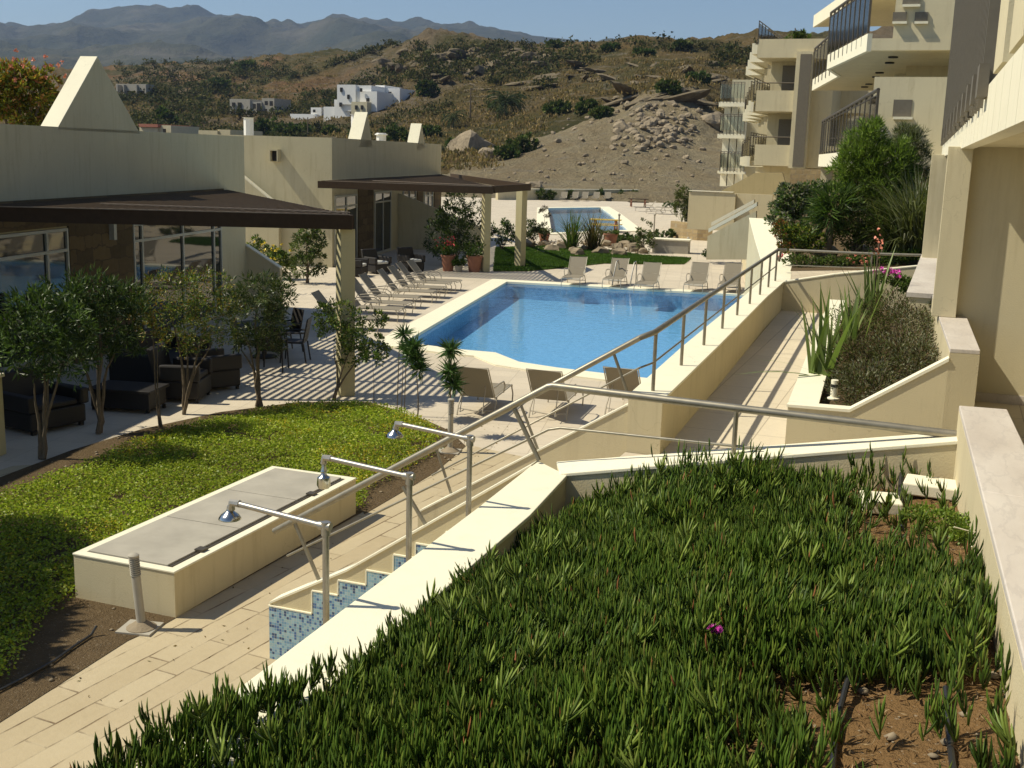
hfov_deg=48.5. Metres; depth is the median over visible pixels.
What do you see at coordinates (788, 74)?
door
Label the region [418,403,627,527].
stair wall
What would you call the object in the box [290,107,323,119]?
white house
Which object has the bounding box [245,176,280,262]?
side buttress
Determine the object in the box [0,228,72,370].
window
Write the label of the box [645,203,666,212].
sun lounger
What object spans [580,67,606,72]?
boulder
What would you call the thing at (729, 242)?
stair wall
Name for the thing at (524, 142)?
hill bush
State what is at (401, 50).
boulder
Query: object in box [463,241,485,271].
flower pot
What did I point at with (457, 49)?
boulder
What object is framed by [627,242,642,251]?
garden rock
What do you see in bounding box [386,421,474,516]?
outdoor shower
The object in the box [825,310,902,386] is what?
grey shrub
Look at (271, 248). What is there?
blossoms
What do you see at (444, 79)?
boulder
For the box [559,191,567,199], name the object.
sun lounger
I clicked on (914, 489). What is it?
stone slab
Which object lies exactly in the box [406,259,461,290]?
sun lounger
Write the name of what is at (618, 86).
boulder
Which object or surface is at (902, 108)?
window
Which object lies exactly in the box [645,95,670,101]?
boulder
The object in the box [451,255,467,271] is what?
flower pot
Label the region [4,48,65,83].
blossoms
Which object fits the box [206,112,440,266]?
pool villa
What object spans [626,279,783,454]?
parapet wall
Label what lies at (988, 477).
terrace parapet
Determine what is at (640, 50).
hill bush
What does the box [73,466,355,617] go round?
service hatch
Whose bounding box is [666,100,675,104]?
boulder
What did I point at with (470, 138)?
boulder
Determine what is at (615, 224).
picnic table
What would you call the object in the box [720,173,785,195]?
ramp wall
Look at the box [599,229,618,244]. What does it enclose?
flower pot
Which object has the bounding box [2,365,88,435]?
rattan armchair
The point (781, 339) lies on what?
walkway
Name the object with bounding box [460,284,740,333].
pool water
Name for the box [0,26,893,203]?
hillside
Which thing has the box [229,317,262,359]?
dining chair
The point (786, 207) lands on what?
grey bush
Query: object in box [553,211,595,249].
tall grass
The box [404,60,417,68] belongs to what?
boulder
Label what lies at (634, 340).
handrail
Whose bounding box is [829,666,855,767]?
irrigation hose
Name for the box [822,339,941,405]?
grey shrub
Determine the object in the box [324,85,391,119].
white house
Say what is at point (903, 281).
bougainvillea
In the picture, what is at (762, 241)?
garden wall
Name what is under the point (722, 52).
hillside scrub
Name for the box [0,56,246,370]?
pool villa
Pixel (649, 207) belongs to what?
sun lounger
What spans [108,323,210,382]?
rattan sofa
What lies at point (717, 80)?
boulder
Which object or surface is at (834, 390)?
path light
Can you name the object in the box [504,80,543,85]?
boulder
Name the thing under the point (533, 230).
shrub
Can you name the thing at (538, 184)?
boulder
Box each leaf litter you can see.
[78,417,523,701]
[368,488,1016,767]
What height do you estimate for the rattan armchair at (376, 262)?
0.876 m
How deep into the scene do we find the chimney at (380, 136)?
56.13 m
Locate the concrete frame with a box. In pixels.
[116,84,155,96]
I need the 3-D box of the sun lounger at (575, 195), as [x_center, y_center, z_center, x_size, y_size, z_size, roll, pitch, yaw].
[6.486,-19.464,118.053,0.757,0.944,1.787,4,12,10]
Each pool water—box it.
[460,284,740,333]
[548,208,625,231]
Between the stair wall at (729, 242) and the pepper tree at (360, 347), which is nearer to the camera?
the pepper tree at (360, 347)
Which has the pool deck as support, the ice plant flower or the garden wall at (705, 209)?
the garden wall at (705, 209)
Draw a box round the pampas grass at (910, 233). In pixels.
[848,156,929,270]
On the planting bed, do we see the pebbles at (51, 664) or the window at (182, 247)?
the pebbles at (51, 664)
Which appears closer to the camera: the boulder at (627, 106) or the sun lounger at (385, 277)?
the sun lounger at (385, 277)
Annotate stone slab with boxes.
[860,490,902,514]
[902,474,956,500]
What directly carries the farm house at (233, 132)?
on the hillside
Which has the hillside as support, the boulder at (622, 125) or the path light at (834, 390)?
the boulder at (622, 125)
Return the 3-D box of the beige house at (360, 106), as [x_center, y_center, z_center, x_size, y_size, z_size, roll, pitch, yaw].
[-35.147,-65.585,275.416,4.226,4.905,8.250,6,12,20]
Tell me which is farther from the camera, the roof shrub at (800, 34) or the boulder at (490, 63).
the boulder at (490, 63)
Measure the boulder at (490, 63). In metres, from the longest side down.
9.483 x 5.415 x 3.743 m
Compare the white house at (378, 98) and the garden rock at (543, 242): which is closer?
the garden rock at (543, 242)
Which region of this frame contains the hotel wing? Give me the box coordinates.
[906,0,1023,405]
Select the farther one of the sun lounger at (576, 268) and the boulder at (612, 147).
the boulder at (612, 147)
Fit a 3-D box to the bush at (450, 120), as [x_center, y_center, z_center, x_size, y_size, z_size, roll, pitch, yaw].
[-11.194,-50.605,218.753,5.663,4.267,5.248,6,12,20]
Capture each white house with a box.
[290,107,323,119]
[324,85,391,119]
[375,85,413,103]
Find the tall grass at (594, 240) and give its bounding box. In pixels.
[564,207,617,249]
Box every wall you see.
[136,461,566,767]
[246,244,281,308]
[268,461,536,659]
[398,193,480,251]
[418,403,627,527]
[495,189,637,199]
[556,434,957,509]
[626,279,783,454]
[670,221,712,240]
[687,190,773,229]
[706,199,757,259]
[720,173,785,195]
[741,260,746,278]
[744,218,791,294]
[781,265,916,313]
[785,299,948,443]
[789,169,820,190]
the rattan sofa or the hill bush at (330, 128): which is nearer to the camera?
the rattan sofa
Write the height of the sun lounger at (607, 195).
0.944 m
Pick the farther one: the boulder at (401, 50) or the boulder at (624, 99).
the boulder at (401, 50)
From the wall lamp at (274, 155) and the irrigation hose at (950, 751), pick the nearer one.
the irrigation hose at (950, 751)
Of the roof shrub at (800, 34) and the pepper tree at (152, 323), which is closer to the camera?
the pepper tree at (152, 323)
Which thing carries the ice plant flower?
on the ice plants at (765, 565)
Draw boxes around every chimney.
[243,117,253,135]
[375,133,387,140]
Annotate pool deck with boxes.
[0,197,858,469]
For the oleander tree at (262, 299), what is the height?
2.494 m
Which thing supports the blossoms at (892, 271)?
in the planter wall at (917, 398)
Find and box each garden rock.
[526,239,535,246]
[538,240,549,245]
[544,244,558,250]
[556,241,565,248]
[570,248,584,254]
[591,246,608,253]
[601,240,610,245]
[611,243,622,248]
[611,248,627,254]
[618,240,629,246]
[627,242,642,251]
[639,248,647,253]
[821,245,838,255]
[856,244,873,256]
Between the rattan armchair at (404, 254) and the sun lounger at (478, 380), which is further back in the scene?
the rattan armchair at (404, 254)
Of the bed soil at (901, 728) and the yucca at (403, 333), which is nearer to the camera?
the bed soil at (901, 728)
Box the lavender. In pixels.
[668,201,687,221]
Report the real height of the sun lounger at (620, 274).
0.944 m
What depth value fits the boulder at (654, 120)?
166.59 m
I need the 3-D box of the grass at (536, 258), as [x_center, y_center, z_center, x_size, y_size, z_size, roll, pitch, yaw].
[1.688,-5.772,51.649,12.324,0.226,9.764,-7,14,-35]
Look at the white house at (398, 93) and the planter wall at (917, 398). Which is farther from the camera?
the white house at (398, 93)
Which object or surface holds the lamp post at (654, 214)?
on the pool deck
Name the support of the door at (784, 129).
in the apartment block at (778, 110)
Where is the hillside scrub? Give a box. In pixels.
[111,31,757,161]
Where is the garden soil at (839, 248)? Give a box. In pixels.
[778,194,918,270]
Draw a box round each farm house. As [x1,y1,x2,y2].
[139,124,198,133]
[198,129,262,135]
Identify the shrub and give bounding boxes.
[246,234,297,279]
[285,228,328,282]
[421,192,481,263]
[490,218,514,248]
[526,218,546,240]
[535,187,546,199]
[538,205,550,239]
[546,189,556,199]
[565,189,575,199]
[596,188,604,194]
[631,218,657,251]
[701,248,706,256]
[783,28,811,38]
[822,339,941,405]
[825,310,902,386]
[829,285,931,342]
[847,304,938,385]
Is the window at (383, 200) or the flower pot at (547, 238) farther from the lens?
the flower pot at (547, 238)
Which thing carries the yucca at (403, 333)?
on the planting bed
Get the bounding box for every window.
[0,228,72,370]
[132,225,223,330]
[334,194,357,265]
[374,191,391,253]
[402,191,415,199]
[424,192,432,206]
[892,100,912,119]
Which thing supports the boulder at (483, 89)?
on the hillside
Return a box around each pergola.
[0,190,354,396]
[318,174,493,271]
[450,174,530,265]
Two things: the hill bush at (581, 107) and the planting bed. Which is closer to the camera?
the planting bed
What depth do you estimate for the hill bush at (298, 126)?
230.76 m
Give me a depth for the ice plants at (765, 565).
4.78 m
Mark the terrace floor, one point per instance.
(1016, 413)
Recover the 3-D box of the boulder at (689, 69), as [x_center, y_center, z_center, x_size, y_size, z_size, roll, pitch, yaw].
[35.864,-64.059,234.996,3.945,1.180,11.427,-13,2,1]
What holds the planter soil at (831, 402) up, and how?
in the planter wall at (917, 398)
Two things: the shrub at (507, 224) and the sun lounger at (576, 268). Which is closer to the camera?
the sun lounger at (576, 268)
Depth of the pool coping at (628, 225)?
83.24 m
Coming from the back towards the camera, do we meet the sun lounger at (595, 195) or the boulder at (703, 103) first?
the boulder at (703, 103)
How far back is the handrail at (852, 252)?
23.03 m
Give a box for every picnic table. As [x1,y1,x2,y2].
[588,218,622,230]
[627,198,648,206]
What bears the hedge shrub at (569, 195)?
on the pool deck
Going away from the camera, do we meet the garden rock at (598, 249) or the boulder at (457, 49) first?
the garden rock at (598, 249)
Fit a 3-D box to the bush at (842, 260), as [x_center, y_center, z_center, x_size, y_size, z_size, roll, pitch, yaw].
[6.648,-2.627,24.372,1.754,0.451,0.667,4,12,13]
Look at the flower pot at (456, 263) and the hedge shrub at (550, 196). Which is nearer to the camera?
the flower pot at (456, 263)
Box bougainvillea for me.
[877,270,911,295]
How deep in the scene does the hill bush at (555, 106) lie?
201.32 m
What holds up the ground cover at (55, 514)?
on the planting bed
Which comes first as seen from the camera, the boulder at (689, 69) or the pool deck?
the pool deck
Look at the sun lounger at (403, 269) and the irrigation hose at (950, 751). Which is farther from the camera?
the sun lounger at (403, 269)
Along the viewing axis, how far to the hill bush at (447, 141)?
180.12 m
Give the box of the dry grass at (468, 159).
[114,42,755,169]
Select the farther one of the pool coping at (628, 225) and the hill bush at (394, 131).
the hill bush at (394, 131)
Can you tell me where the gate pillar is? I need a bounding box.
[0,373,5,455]
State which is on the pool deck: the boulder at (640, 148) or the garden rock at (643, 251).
the garden rock at (643, 251)
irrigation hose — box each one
[0,625,97,690]
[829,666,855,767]
[898,472,904,530]
[942,685,956,767]
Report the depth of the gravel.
58.40 m
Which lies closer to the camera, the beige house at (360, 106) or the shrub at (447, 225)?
the shrub at (447, 225)
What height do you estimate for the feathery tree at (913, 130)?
2.948 m
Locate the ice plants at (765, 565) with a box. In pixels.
[69,435,1018,767]
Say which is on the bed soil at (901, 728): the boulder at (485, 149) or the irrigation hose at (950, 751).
the irrigation hose at (950, 751)
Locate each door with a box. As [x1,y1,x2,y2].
[777,119,791,144]
[781,66,795,90]
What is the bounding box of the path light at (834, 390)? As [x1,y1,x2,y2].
[827,379,839,399]
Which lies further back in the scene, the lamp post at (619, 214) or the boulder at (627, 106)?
the boulder at (627, 106)
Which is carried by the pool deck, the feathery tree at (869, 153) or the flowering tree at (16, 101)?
the flowering tree at (16, 101)
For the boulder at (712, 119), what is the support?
on the hillside
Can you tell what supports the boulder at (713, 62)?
on the hillside
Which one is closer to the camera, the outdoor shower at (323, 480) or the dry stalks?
the dry stalks
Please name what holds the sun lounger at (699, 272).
on the pool deck
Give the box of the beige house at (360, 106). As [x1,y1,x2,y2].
[351,102,370,114]
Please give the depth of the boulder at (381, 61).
381.81 m
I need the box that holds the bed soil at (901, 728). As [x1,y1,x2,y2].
[362,488,1020,767]
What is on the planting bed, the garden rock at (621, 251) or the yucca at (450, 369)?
the yucca at (450, 369)
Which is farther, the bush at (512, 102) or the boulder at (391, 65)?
the boulder at (391, 65)
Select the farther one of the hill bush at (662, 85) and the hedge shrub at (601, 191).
the hill bush at (662, 85)
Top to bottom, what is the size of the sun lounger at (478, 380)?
0.944 m
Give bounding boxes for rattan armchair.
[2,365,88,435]
[147,342,212,402]
[177,337,241,388]
[355,258,368,274]
[361,248,391,273]
[396,247,424,270]
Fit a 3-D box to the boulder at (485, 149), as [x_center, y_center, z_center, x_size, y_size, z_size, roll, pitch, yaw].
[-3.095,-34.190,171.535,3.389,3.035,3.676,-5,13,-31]
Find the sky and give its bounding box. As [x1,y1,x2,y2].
[0,0,880,41]
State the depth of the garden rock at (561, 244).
55.91 m
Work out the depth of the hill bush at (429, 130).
205.72 m
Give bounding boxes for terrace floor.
[974,401,1023,443]
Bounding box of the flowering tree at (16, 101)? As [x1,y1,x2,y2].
[0,57,63,125]
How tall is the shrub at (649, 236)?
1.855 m
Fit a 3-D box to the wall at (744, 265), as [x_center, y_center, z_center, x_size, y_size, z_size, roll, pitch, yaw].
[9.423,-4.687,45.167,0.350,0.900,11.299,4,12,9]
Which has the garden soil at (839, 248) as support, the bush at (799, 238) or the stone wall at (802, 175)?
the bush at (799, 238)
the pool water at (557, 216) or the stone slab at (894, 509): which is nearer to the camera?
the stone slab at (894, 509)
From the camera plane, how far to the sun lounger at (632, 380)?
19.94 m
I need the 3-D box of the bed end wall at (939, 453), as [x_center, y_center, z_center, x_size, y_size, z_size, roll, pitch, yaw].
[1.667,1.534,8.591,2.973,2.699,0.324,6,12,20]
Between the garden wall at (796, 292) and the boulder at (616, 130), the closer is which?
the garden wall at (796, 292)
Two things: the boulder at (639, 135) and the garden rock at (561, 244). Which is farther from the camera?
the boulder at (639, 135)
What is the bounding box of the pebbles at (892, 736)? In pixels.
[465,488,1000,757]
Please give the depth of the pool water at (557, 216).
87.85 m
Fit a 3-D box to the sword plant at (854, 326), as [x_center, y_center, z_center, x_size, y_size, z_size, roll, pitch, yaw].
[4.013,-0.852,13.722,0.551,1.084,1.066,-1,12,-14]
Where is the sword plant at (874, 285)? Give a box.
[837,226,905,331]
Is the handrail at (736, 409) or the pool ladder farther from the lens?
the pool ladder
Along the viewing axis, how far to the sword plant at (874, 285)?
15.61 m
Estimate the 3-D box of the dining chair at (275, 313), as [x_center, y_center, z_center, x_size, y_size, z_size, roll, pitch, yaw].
[-5.555,-1.327,26.187,0.549,0.956,0.617,4,12,10]
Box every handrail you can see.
[272,382,956,579]
[425,248,786,493]
[785,249,920,268]
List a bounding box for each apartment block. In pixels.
[717,20,870,234]
[811,0,954,208]
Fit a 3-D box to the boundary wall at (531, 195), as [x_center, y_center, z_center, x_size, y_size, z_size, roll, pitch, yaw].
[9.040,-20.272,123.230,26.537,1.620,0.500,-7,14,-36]
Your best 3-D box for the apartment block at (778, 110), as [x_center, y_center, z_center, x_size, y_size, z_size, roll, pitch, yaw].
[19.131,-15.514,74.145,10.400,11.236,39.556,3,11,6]
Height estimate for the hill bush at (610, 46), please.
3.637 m
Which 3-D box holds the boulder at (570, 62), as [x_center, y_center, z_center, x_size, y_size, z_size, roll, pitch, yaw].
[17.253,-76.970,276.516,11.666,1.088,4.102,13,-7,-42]
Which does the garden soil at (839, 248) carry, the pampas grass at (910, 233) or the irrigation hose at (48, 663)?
the pampas grass at (910, 233)
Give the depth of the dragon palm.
24.68 m
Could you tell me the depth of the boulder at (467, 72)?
299.82 m
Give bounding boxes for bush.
[148,104,179,123]
[208,75,231,91]
[233,58,256,72]
[254,115,278,135]
[272,121,313,136]
[319,124,342,135]
[379,122,409,141]
[414,79,440,97]
[422,124,441,137]
[439,109,466,129]
[444,136,454,146]
[484,90,526,119]
[493,143,521,159]
[505,131,539,152]
[541,98,573,115]
[545,38,563,48]
[573,97,598,114]
[587,104,614,118]
[600,42,620,52]
[631,47,656,57]
[654,79,682,95]
[672,38,693,49]
[685,70,711,85]
[763,178,834,248]
[769,222,833,254]
[771,218,790,261]
[781,253,863,267]
[827,197,893,255]
[860,247,921,265]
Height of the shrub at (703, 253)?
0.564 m
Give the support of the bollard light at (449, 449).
on the planting bed
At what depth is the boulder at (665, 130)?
162.13 m
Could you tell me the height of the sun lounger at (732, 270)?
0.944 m
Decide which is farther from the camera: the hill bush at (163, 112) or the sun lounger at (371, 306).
the hill bush at (163, 112)
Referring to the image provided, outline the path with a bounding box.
[0,444,522,767]
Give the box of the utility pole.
[469,87,470,117]
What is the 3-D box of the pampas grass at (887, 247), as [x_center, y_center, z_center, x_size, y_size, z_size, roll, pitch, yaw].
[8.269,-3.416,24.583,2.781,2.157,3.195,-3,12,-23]
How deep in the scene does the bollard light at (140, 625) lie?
10.67 m
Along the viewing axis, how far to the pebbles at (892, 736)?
4.05 m
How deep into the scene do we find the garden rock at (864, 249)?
25.96 m
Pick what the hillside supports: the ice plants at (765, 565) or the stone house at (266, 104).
the stone house at (266, 104)
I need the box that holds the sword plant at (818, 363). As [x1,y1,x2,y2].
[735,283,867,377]
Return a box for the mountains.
[0,4,616,71]
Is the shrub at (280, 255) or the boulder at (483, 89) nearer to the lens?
the shrub at (280, 255)
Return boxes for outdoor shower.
[218,499,332,624]
[317,455,415,561]
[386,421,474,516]
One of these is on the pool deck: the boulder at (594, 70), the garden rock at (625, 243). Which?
the garden rock at (625, 243)
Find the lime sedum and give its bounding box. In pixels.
[897,500,970,548]
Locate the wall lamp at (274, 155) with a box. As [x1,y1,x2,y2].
[269,149,280,161]
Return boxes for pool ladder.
[612,260,636,286]
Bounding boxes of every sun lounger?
[311,290,384,331]
[355,277,413,314]
[355,296,405,321]
[359,272,421,308]
[377,268,437,302]
[387,265,445,298]
[396,261,451,293]
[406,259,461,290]
[455,366,513,414]
[526,368,583,420]
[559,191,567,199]
[561,256,586,287]
[572,192,578,200]
[581,192,588,199]
[591,192,599,200]
[602,257,629,288]
[603,192,610,198]
[603,366,640,414]
[633,262,661,292]
[635,201,655,211]
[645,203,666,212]
[655,207,672,213]
[683,262,709,293]
[717,262,742,293]
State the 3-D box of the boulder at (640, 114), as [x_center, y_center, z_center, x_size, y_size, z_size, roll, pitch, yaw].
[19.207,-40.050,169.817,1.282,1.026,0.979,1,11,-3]
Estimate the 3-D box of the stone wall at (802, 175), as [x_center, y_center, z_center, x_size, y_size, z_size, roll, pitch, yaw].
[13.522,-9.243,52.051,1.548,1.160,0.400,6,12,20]
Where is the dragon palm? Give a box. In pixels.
[793,176,869,256]
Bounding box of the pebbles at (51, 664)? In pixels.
[0,403,460,686]
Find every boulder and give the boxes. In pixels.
[377,58,390,66]
[387,62,401,72]
[395,63,405,72]
[396,48,408,54]
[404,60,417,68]
[411,62,422,68]
[437,75,450,82]
[439,51,448,58]
[445,129,494,152]
[446,51,459,58]
[448,48,465,56]
[462,68,473,76]
[467,47,480,51]
[471,88,496,90]
[474,65,486,74]
[478,147,499,158]
[481,62,495,69]
[491,60,502,66]
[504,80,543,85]
[515,52,539,60]
[520,85,542,90]
[525,181,543,187]
[531,61,547,67]
[533,73,560,78]
[565,60,587,66]
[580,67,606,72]
[580,74,591,80]
[587,77,600,82]
[597,73,617,79]
[599,97,611,102]
[604,90,654,106]
[609,144,616,149]
[610,80,637,94]
[610,135,619,140]
[612,128,622,134]
[613,120,631,130]
[622,92,667,109]
[634,134,643,138]
[635,107,642,113]
[635,145,645,150]
[637,112,644,116]
[639,124,646,130]
[641,142,650,147]
[644,121,651,126]
[645,75,697,86]
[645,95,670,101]
[650,118,658,124]
[656,141,664,146]
[661,89,710,102]
[661,128,669,133]
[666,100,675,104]
[666,135,675,141]
[678,114,685,119]
[680,66,693,72]
[685,113,691,117]
[688,124,696,129]
[693,100,718,105]
[698,72,728,79]
[700,111,723,130]
[706,60,719,64]
[711,77,727,83]
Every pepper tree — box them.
[121,270,168,426]
[135,264,251,414]
[311,296,392,399]
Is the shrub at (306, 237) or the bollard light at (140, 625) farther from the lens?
the shrub at (306, 237)
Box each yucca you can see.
[390,321,416,415]
[397,332,433,415]
[434,333,468,398]
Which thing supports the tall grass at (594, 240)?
on the lawn
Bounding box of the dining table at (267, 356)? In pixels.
[237,319,291,358]
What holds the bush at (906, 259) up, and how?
on the garden soil at (839, 248)
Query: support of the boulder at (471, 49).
on the hillside
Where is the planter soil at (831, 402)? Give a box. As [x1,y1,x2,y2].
[820,307,922,405]
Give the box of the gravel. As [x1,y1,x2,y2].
[534,239,642,253]
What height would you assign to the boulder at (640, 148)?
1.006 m
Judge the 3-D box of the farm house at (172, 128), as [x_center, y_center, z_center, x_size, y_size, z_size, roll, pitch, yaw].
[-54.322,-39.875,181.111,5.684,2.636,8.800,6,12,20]
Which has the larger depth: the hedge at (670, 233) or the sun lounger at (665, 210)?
the sun lounger at (665, 210)
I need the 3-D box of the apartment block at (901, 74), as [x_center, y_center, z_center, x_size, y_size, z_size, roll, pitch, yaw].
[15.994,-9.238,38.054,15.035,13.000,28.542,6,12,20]
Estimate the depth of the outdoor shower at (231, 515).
6.09 m
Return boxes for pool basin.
[416,284,741,377]
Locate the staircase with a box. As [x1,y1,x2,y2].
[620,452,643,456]
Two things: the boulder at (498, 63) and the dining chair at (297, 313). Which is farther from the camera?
the boulder at (498, 63)
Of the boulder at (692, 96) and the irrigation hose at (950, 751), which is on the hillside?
the boulder at (692, 96)
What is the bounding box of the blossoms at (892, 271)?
[873,266,901,277]
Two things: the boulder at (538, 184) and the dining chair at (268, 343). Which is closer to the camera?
the dining chair at (268, 343)
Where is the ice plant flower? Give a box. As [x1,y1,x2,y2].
[706,624,722,634]
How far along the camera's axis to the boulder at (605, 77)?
237.47 m
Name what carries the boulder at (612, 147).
on the hillside
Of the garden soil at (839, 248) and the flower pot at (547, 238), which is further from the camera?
the flower pot at (547, 238)
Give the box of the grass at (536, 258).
[493,245,690,270]
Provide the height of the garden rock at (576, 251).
0.504 m
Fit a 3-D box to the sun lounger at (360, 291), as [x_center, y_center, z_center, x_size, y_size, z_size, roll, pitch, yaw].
[-3.714,-2.471,32.183,1.787,0.944,0.757,4,12,12]
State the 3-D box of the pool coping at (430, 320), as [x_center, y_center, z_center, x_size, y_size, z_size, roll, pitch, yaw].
[2.398,-1.746,31.841,9.696,0.075,18.742,4,12,10]
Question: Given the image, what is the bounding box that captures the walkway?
[661,310,822,453]
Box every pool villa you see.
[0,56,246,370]
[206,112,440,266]
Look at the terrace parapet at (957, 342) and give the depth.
10.36 m
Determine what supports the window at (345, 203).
in the pool villa at (301, 169)
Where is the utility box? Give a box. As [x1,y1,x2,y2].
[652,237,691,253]
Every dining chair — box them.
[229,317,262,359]
[254,304,284,347]
[258,327,289,372]
[279,317,311,363]
[281,307,303,351]
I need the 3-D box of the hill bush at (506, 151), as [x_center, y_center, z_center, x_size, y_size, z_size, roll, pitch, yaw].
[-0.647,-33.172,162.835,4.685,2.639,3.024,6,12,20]
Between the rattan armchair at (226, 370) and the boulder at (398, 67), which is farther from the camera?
the boulder at (398, 67)
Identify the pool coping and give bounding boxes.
[375,279,743,383]
[536,207,639,234]
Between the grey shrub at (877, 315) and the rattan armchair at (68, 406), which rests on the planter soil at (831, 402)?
the grey shrub at (877, 315)
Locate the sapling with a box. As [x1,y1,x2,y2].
[361,350,380,396]
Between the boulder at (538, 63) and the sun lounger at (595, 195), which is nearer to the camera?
the sun lounger at (595, 195)
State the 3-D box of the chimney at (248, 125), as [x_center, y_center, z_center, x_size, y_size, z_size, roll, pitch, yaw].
[-13.215,-12.848,57.107,0.610,1.046,0.610,1,11,-2]
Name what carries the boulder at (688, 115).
on the hillside
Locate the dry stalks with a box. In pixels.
[954,519,988,606]
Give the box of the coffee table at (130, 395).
[88,380,169,413]
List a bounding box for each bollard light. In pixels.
[115,552,163,636]
[438,398,461,454]
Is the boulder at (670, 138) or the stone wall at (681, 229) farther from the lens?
the boulder at (670, 138)
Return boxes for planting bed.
[0,402,464,721]
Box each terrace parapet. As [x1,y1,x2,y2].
[929,296,979,429]
[953,406,1023,767]
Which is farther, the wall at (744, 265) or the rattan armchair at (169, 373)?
the wall at (744, 265)
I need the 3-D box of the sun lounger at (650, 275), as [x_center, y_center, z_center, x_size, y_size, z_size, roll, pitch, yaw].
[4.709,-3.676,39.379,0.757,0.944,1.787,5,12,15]
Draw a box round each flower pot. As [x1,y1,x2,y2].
[434,236,458,270]
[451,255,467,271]
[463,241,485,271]
[538,227,553,240]
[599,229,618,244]
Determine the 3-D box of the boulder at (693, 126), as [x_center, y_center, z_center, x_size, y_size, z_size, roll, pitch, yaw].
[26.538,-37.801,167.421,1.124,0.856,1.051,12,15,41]
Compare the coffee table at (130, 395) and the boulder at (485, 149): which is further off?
the boulder at (485, 149)
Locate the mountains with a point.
(133, 34)
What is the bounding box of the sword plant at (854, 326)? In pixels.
[809,277,887,359]
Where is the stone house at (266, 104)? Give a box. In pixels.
[230,98,290,115]
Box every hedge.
[616,231,633,242]
[620,233,657,243]
[656,228,676,237]
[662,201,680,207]
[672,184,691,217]
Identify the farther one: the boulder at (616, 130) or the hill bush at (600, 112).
the hill bush at (600, 112)
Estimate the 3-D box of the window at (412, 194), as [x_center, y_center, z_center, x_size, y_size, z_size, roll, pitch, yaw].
[-4.999,-8.575,55.430,0.062,1.850,2.478,3,12,9]
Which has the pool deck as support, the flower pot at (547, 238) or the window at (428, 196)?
the flower pot at (547, 238)
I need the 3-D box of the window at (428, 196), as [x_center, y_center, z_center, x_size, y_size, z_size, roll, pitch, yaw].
[-4.366,-8.912,59.350,0.062,2.700,1.890,3,12,9]
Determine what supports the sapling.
on the planting bed
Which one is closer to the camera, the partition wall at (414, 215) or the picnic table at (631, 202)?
the partition wall at (414, 215)
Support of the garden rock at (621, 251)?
on the lawn
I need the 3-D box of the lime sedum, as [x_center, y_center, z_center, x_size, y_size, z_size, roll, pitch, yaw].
[2.416,0.785,6.310,0.385,0.202,0.666,-5,13,-30]
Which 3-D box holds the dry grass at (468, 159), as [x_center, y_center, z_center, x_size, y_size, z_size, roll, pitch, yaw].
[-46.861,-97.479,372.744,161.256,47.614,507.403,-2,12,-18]
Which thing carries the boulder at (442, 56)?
on the hillside
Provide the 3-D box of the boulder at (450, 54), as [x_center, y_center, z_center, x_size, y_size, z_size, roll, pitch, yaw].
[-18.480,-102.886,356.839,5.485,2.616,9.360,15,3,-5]
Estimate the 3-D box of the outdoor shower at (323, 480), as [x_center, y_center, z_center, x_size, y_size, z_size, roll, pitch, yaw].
[-0.947,1.756,7.336,0.706,2.611,0.089,7,12,23]
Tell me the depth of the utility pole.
223.30 m
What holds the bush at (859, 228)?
on the garden soil at (839, 248)
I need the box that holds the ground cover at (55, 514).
[0,399,444,678]
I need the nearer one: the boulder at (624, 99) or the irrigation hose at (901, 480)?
the irrigation hose at (901, 480)
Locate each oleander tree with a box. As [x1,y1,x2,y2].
[0,281,103,459]
[31,262,156,433]
[210,267,299,406]
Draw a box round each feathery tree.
[823,114,925,251]
[890,120,934,182]
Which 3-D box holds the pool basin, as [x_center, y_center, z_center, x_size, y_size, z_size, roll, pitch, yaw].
[2.401,-1.474,31.948,8.451,0.580,17.311,4,12,10]
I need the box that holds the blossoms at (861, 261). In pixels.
[847,254,870,263]
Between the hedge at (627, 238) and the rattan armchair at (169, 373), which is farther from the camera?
the hedge at (627, 238)
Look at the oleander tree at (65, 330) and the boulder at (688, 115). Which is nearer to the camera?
the oleander tree at (65, 330)
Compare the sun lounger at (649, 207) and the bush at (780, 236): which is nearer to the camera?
the bush at (780, 236)
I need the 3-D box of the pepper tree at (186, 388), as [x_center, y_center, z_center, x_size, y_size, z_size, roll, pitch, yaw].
[-5.365,-0.737,19.186,1.336,2.618,1.872,22,23,60]
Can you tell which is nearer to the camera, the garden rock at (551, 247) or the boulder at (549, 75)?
the garden rock at (551, 247)
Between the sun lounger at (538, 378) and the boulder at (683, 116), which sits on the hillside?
the boulder at (683, 116)
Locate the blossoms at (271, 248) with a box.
[253,240,291,259]
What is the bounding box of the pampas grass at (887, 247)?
[821,177,922,259]
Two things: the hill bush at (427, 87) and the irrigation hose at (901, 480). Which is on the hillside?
the hill bush at (427, 87)
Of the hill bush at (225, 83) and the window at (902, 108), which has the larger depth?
the hill bush at (225, 83)
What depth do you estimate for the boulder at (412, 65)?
317.33 m
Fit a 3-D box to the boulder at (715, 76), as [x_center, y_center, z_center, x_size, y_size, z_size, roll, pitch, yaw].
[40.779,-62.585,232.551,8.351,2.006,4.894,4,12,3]
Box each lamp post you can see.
[617,213,620,239]
[653,213,655,234]

